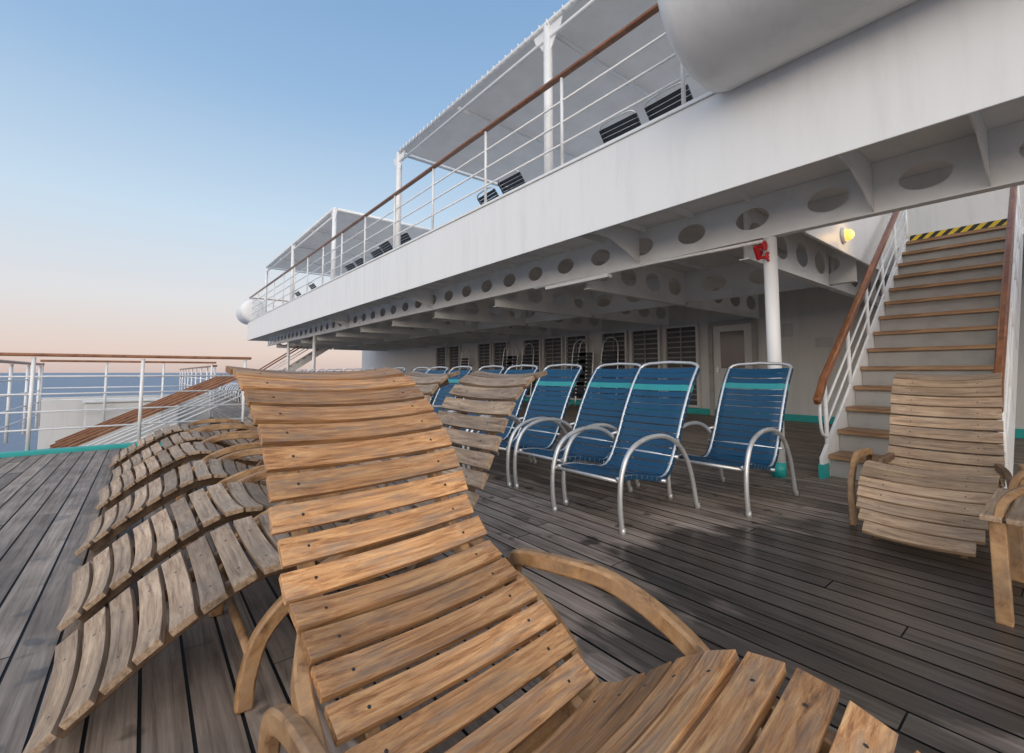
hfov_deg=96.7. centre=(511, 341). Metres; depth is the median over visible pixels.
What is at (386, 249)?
deck chair
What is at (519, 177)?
deck chair
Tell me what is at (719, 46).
life raft canister
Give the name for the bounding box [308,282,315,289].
deck chair
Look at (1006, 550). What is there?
wooden armchair
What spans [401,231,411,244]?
deck chair
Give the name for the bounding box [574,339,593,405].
folded chair
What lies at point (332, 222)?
awning
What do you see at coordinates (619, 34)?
deck railing
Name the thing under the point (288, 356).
support column
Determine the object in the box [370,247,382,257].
deck chair
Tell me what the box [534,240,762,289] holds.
pipe run
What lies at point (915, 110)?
ship superstructure
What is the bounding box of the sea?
[0,373,237,451]
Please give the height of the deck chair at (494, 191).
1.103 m
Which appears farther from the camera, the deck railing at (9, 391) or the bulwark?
the bulwark
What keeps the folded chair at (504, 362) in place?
on the deck
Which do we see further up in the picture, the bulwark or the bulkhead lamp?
the bulkhead lamp
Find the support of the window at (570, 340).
in the ship superstructure
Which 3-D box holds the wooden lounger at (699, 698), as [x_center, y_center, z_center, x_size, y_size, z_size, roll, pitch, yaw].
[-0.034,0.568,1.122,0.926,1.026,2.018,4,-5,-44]
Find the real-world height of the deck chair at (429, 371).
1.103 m
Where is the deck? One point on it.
(112, 725)
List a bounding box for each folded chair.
[460,348,469,385]
[502,345,513,373]
[506,344,517,369]
[521,343,533,395]
[568,339,587,405]
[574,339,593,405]
[598,337,618,399]
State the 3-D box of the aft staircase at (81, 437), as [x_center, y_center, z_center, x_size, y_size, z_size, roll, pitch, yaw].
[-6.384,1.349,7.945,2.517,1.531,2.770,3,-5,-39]
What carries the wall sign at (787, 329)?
attached to the ship superstructure
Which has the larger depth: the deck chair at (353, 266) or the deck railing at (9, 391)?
the deck chair at (353, 266)
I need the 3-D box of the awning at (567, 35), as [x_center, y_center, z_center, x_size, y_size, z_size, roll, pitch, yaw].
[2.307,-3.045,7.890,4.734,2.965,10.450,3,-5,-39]
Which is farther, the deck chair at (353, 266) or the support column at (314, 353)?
the support column at (314, 353)
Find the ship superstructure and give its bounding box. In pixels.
[247,0,1023,437]
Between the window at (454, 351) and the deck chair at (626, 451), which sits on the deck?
the deck chair at (626, 451)
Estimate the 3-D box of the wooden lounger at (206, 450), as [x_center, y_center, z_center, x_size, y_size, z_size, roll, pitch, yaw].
[-2.415,0.771,3.982,1.761,1.014,0.875,3,-5,-41]
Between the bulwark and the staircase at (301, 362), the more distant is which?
the staircase at (301, 362)
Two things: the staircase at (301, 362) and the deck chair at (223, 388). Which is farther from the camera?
the staircase at (301, 362)
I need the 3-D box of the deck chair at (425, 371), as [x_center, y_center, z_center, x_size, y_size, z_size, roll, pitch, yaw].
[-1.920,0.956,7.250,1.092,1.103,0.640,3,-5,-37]
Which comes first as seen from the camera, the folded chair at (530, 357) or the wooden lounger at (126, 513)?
the wooden lounger at (126, 513)
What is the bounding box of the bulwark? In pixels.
[37,394,209,448]
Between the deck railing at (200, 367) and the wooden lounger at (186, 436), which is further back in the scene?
the deck railing at (200, 367)
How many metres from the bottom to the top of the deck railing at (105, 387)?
1.240 m
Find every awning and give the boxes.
[264,207,430,311]
[394,0,708,247]
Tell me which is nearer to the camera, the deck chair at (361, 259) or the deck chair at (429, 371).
the deck chair at (429, 371)
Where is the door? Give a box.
[707,318,759,414]
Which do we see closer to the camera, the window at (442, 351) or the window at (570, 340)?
the window at (570, 340)
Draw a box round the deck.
[0,393,1023,752]
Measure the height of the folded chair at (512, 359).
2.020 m
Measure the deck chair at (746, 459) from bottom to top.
1.103 m
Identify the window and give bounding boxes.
[435,346,447,390]
[448,345,461,386]
[477,342,491,369]
[492,341,509,369]
[522,338,542,396]
[542,336,564,396]
[565,334,589,399]
[600,330,628,399]
[630,327,662,403]
[663,324,701,407]
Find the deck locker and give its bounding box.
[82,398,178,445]
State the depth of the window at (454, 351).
19.81 m
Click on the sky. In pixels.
(157, 156)
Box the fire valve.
[753,239,769,261]
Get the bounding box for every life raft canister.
[236,299,263,324]
[657,0,917,92]
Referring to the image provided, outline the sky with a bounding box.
[0,0,569,372]
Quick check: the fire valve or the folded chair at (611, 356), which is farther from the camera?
the folded chair at (611, 356)
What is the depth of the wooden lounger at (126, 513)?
2.78 m
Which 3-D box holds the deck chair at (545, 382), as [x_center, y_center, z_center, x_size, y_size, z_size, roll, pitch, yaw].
[0.169,0.771,4.582,1.092,1.103,0.640,3,-5,-41]
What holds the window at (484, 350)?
in the ship superstructure
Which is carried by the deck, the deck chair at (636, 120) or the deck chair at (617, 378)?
the deck chair at (617, 378)
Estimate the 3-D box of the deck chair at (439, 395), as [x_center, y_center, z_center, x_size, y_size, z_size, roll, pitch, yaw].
[-1.117,0.879,6.147,1.092,1.103,0.640,3,-5,-38]
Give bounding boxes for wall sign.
[782,323,792,336]
[815,337,832,347]
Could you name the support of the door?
in the ship superstructure
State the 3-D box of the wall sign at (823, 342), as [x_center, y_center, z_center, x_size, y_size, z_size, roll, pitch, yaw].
[6.202,0.025,9.049,0.012,0.200,0.300,3,-5,-39]
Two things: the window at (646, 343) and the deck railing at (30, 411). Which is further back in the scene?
the window at (646, 343)
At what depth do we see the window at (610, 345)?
12.94 m
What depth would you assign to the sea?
429.71 m
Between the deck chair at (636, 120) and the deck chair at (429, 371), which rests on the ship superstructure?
the deck chair at (636, 120)
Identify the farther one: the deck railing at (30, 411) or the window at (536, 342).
the window at (536, 342)
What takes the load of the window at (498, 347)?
in the ship superstructure
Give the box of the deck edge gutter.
[0,441,161,457]
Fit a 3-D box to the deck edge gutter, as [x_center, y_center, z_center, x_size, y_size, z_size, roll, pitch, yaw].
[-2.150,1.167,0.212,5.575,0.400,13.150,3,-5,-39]
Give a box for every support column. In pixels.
[286,342,289,370]
[312,336,315,370]
[763,236,786,477]
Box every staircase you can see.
[48,374,241,448]
[260,337,331,370]
[813,186,1023,488]
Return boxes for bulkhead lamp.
[840,228,853,242]
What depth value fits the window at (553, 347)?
14.95 m
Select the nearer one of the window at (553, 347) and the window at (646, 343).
the window at (646, 343)
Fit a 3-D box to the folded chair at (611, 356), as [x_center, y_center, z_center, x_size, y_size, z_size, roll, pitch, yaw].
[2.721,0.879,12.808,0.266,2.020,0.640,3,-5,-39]
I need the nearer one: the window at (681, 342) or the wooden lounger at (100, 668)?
the wooden lounger at (100, 668)
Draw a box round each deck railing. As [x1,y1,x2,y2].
[0,352,251,450]
[0,359,44,442]
[38,360,215,426]
[179,365,216,416]
[249,3,689,316]
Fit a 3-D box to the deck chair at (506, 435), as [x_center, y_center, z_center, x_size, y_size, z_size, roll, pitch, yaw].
[-0.265,0.806,5.080,1.092,1.103,0.640,3,-5,-40]
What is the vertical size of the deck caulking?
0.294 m
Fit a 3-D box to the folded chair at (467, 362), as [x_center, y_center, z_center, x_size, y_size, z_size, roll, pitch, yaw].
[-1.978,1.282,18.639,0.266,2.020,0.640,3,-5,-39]
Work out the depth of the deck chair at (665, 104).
5.21 m
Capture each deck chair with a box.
[219,382,239,396]
[224,383,237,398]
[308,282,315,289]
[344,261,355,270]
[354,256,365,266]
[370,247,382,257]
[378,239,392,253]
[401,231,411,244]
[407,365,503,455]
[413,367,428,372]
[426,366,447,403]
[432,366,472,446]
[450,364,537,467]
[467,364,581,487]
[477,187,498,204]
[497,170,524,193]
[513,362,641,504]
[550,361,699,535]
[599,110,640,143]
[644,82,692,120]
[666,362,798,517]
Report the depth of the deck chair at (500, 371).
5.79 m
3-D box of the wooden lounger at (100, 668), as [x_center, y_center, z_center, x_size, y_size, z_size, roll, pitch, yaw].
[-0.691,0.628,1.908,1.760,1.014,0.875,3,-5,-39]
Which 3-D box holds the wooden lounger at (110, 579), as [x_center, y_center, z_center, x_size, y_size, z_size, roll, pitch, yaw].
[-1.186,0.668,2.490,1.760,1.014,0.875,3,-5,-40]
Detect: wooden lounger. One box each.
[23,370,546,752]
[56,371,459,631]
[74,448,266,555]
[96,371,327,509]
[108,414,257,467]
[111,424,258,481]
[225,366,919,752]
[847,373,1023,558]
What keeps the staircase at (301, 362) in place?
on the deck
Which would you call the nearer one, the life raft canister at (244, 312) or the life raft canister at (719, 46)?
the life raft canister at (719, 46)
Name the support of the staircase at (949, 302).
on the deck
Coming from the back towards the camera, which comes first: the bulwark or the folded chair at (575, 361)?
the folded chair at (575, 361)
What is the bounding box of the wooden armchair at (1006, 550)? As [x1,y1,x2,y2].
[979,469,1023,627]
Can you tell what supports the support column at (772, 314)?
on the deck
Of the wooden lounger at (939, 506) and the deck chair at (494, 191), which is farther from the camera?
the deck chair at (494, 191)
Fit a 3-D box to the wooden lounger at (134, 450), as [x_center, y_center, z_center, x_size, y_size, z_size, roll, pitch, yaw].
[-3.550,0.868,5.375,1.760,1.014,0.875,3,-5,-39]
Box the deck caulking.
[0,394,1023,752]
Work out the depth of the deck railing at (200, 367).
13.95 m
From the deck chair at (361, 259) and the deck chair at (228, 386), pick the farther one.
the deck chair at (228, 386)

